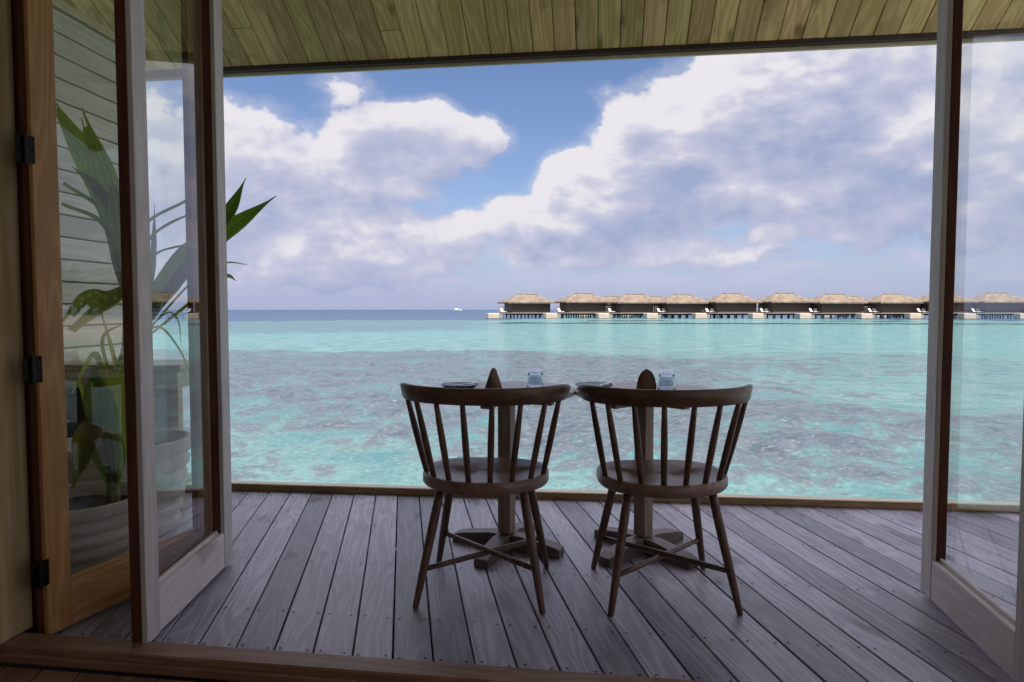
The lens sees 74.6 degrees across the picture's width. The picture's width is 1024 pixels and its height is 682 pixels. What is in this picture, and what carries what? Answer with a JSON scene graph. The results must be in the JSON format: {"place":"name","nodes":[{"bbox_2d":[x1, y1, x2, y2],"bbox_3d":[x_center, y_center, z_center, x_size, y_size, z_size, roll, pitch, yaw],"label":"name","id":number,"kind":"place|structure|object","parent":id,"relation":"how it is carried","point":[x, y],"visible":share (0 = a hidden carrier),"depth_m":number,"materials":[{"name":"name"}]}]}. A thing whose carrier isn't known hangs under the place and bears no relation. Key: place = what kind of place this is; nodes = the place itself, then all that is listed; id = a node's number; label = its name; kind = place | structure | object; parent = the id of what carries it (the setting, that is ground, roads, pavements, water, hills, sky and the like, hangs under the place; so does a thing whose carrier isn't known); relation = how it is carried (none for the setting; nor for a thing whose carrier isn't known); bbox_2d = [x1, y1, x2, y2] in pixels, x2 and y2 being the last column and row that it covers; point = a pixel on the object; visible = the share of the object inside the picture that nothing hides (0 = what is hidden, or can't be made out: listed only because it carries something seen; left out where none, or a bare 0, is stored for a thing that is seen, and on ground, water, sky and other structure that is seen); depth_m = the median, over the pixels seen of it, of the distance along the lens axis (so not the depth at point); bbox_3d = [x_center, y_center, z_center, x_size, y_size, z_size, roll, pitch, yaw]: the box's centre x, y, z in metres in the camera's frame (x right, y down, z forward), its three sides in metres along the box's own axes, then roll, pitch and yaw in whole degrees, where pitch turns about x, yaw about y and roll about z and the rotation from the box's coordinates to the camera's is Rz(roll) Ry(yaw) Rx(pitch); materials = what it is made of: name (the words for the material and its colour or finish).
{"place":"outdoors","nodes":[
{"label":"outdoors","id":0,"kind":"place"},
{"bbox_2d":[0,666,192,681],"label":"interior floor","id":1,"kind":"structure","parent":0,"point":[11,674],"depth_m":2.10,"materials":[{"name":"brown wood"}]},
{"bbox_2d":[0,632,707,681],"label":"threshold","id":2,"kind":"object","parent":1,"relation":"on","point":[178,660],"visible":1,"depth_m":2.10,"materials":[{"name":"brown wood"}]},
{"bbox_2d":[65,388,169,437],"bbox_3d":[-2.240,0.534,3.890,0.520,0.530,0.280,0,3,2],"label":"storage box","id":3,"kind":"object","parent":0,"point":[76,417],"visible":0.13,"depth_m":3.76,"materials":[{"name":"grey"}]},
{"bbox_2d":[146,41,1023,309],"label":"sky","id":4,"kind":"structure","parent":0,"point":[807,174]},
{"bbox_2d":[152,310,1023,549],"bbox_3d":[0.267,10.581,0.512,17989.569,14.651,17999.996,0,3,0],"label":"sea","id":5,"kind":"structure","parent":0,"point":[836,406],"depth_m":29.76,"materials":[{"name":"water"}]},
{"bbox_2d":[0,490,1019,681],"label":"deck","id":6,"kind":"structure","parent":5,"relation":"on","point":[831,594],"depth_m":2.62,"materials":[{"name":"grey wood"}]},
{"bbox_2d":[53,0,122,437],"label":"side wall","id":7,"kind":"structure","parent":6,"relation":"on","point":[85,61],"depth_m":4.04,"materials":[{"name":"beige wood"}]},
{"bbox_2d":[68,306,128,574],"bbox_3d":[-1.800,0.421,2.774,0.520,1.131,0.520,0,3,0],"label":"potted palm","id":8,"kind":"object","parent":6,"relation":"on","point":[98,522],"visible":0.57,"depth_m":2.74,"materials":[{"name":"concrete"}]},
{"bbox_2d":[64,359,191,510],"bbox_3d":[-2.190,0.526,3.890,0.780,0.811,0.400,0,3,2],"label":"console table","id":9,"kind":"object","parent":6,"relation":"on","point":[172,376],"visible":0.27,"depth_m":3.69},
{"bbox_2d":[56,102,275,536],"bbox_3d":[-1.742,-0.121,3.341,1.055,2.158,0.663,-1,3,-15],"label":"potted palm","id":10,"kind":"object","parent":6,"relation":"on","point":[95,170],"visible":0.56,"depth_m":3.28,"materials":[{"name":"plant"}]},
{"bbox_2d":[400,382,570,613],"bbox_3d":[-0.107,0.576,2.675,0.677,0.835,0.507,0,3,5],"label":"spindle chair","id":11,"kind":"object","parent":6,"relation":"on","point":[490,474],"visible":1,"depth_m":2.52,"materials":[{"name":"brown wood"}]},
{"bbox_2d":[452,381,574,568],"bbox_3d":[-0.025,0.594,3.132,0.644,0.749,0.644,1,3,24],"label":"cafe table","id":12,"kind":"object","parent":6,"relation":"on","point":[508,530],"visible":0.35,"depth_m":3.10,"materials":[{"name":"brown wood"}]},
{"bbox_2d":[440,382,478,387],"bbox_3d":[-0.245,0.210,3.144,0.179,0.018,0.179,0,3,0],"label":"plate","id":13,"kind":"object","parent":12,"relation":"on","point":[450,385],"visible":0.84,"depth_m":3.18,"materials":[{"name":"ceramic"}]},
{"bbox_2d":[485,368,501,388],"bbox_3d":[-0.085,0.172,3.092,0.078,0.098,0.097,1,3,26],"label":"napkin","id":14,"kind":"object","parent":12,"relation":"on","point":[493,380],"visible":0.95,"depth_m":3.06,"materials":[{"name":"brown fabric"}]},
{"bbox_2d":[527,369,543,387],"bbox_3d":[0.108,0.174,3.112,0.078,0.090,0.078,0,3,0],"label":"tumbler","id":15,"kind":"object","parent":12,"relation":"on","point":[534,377],"visible":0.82,"depth_m":3.08,"materials":[{"name":"clear glass"}]},
{"bbox_2d":[185,481,1019,512],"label":"deck kerb","id":16,"kind":"structure","parent":6,"relation":"on","point":[888,503],"depth_m":3.87,"materials":[{"name":"wood"}]},
{"bbox_2d":[575,382,708,569],"bbox_3d":[0.605,0.597,3.088,0.644,0.749,0.644,-2,4,-41],"label":"cafe table","id":17,"kind":"object","parent":6,"relation":"on","point":[644,533],"visible":0.43,"depth_m":3.06,"materials":[{"name":"brown wood"}]},
{"bbox_2d":[575,382,612,386],"bbox_3d":[0.385,0.210,3.149,0.179,0.018,0.179,0,3,0],"label":"plate","id":18,"kind":"object","parent":17,"relation":"on","point":[594,384],"visible":0.49,"depth_m":3.21,"materials":[{"name":"ceramic"}]},
{"bbox_2d":[636,369,656,389],"bbox_3d":[0.607,0.175,3.032,0.097,0.098,0.078,-1,3,-14],"label":"napkin","id":19,"kind":"object","parent":17,"relation":"on","point":[646,378],"visible":0.88,"depth_m":3.02,"materials":[{"name":"brown fabric"}]},
{"bbox_2d":[658,370,674,389],"bbox_3d":[0.698,0.178,3.032,0.078,0.090,0.078,0,3,0],"label":"tumbler","id":20,"kind":"object","parent":17,"relation":"on","point":[666,379],"visible":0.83,"depth_m":3.00,"materials":[{"name":"clear glass"}]},
{"bbox_2d":[578,384,752,616],"bbox_3d":[0.592,0.578,2.635,0.676,0.835,0.507,0,3,-1],"label":"spindle chair","id":21,"kind":"object","parent":6,"relation":"on","point":[664,477],"visible":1,"depth_m":2.48,"materials":[{"name":"brown wood"}]},
{"bbox_2d":[376,0,827,53],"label":"roof","id":22,"kind":"structure","parent":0,"point":[597,26],"depth_m":4.50,"materials":[{"name":"brown wood"}]},
{"bbox_2d":[62,0,1023,81],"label":"ceiling","id":23,"kind":"structure","parent":22,"relation":"attached to","point":[276,37],"depth_m":4.49,"materials":[{"name":"brown wood"}]},
{"label":"sea","id":24,"kind":"structure","parent":0,"visible":0},
{"bbox_2d":[486,294,554,318],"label":"water villa","id":25,"kind":"object","parent":24,"relation":"in","point":[528,305],"visible":0.95,"depth_m":171.87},
{"bbox_2d":[543,293,611,318],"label":"water villa","id":26,"kind":"object","parent":24,"relation":"in","point":[583,304],"visible":0.92,"depth_m":170.69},
{"bbox_2d":[577,296,619,316],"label":"water villa","id":27,"kind":"object","parent":24,"relation":"in","point":[609,297],"visible":0.09,"depth_m":206.12,"materials":[{"name":"beige wicker"}]},
{"bbox_2d":[595,294,660,318],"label":"water villa","id":28,"kind":"object","parent":24,"relation":"in","point":[632,305],"visible":0.85,"depth_m":169.47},
{"bbox_2d":[621,296,667,316],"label":"water villa","id":29,"kind":"object","parent":24,"relation":"in","point":[657,297],"visible":0.12,"depth_m":208.08,"materials":[{"name":"beige wicker"}]},
{"bbox_2d":[643,294,712,318],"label":"water villa","id":30,"kind":"object","parent":24,"relation":"in","point":[679,305],"visible":0.91,"depth_m":168.23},
{"bbox_2d":[692,293,762,318],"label":"water villa","id":31,"kind":"object","parent":24,"relation":"in","point":[734,304],"visible":0.91,"depth_m":167.22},
{"bbox_2d":[748,293,813,318],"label":"water villa","id":32,"kind":"object","parent":24,"relation":"in","point":[782,304],"visible":0.92,"depth_m":166.04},
{"bbox_2d":[795,294,867,318],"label":"water villa","id":33,"kind":"object","parent":24,"relation":"in","point":[838,305],"visible":0.98,"depth_m":164.88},
{"bbox_2d":[820,296,864,316],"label":"water villa","id":34,"kind":"object","parent":24,"relation":"in","point":[860,298],"visible":0.16,"depth_m":200.17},
{"bbox_2d":[856,293,922,318],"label":"water villa","id":35,"kind":"object","parent":24,"relation":"in","point":[889,305],"visible":0.88,"depth_m":163.87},
{"bbox_2d":[904,294,977,318],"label":"water villa","id":36,"kind":"object","parent":24,"relation":"in","point":[962,304],"visible":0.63,"depth_m":162.83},
{"bbox_2d":[958,292,1023,318],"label":"water villa","id":37,"kind":"object","parent":24,"relation":"in","point":[996,303],"visible":0.97,"depth_m":161.52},
{"bbox_2d":[1013,314,1023,318],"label":"water villa","id":38,"kind":"object","parent":24,"relation":"in","point":[1018,316],"visible":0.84,"depth_m":158.33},
{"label":"room wall","id":39,"kind":"structure","parent":0,"visible":0},
{"bbox_2d":[0,0,37,643],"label":"door frame","id":40,"kind":"object","parent":39,"relation":"attached to","point":[18,605],"visible":0.7,"depth_m":2.23,"materials":[{"name":"brown wood"}]},
{"bbox_2d":[15,0,212,633],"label":"folding door","id":41,"kind":"structure","parent":40,"relation":"attached to","point":[65,598],"depth_m":2.28,"materials":[{"name":"brown wood"}]},
{"bbox_2d":[114,0,232,642],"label":"folding door","id":42,"kind":"structure","parent":40,"relation":"attached to","point":[161,602],"depth_m":2.22,"materials":[{"name":"white wood"}]},
{"bbox_2d":[920,0,1023,681],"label":"folding door","id":43,"kind":"structure","parent":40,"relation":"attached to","point":[992,629],"depth_m":2.48,"materials":[{"name":"white wood"}]}
]}

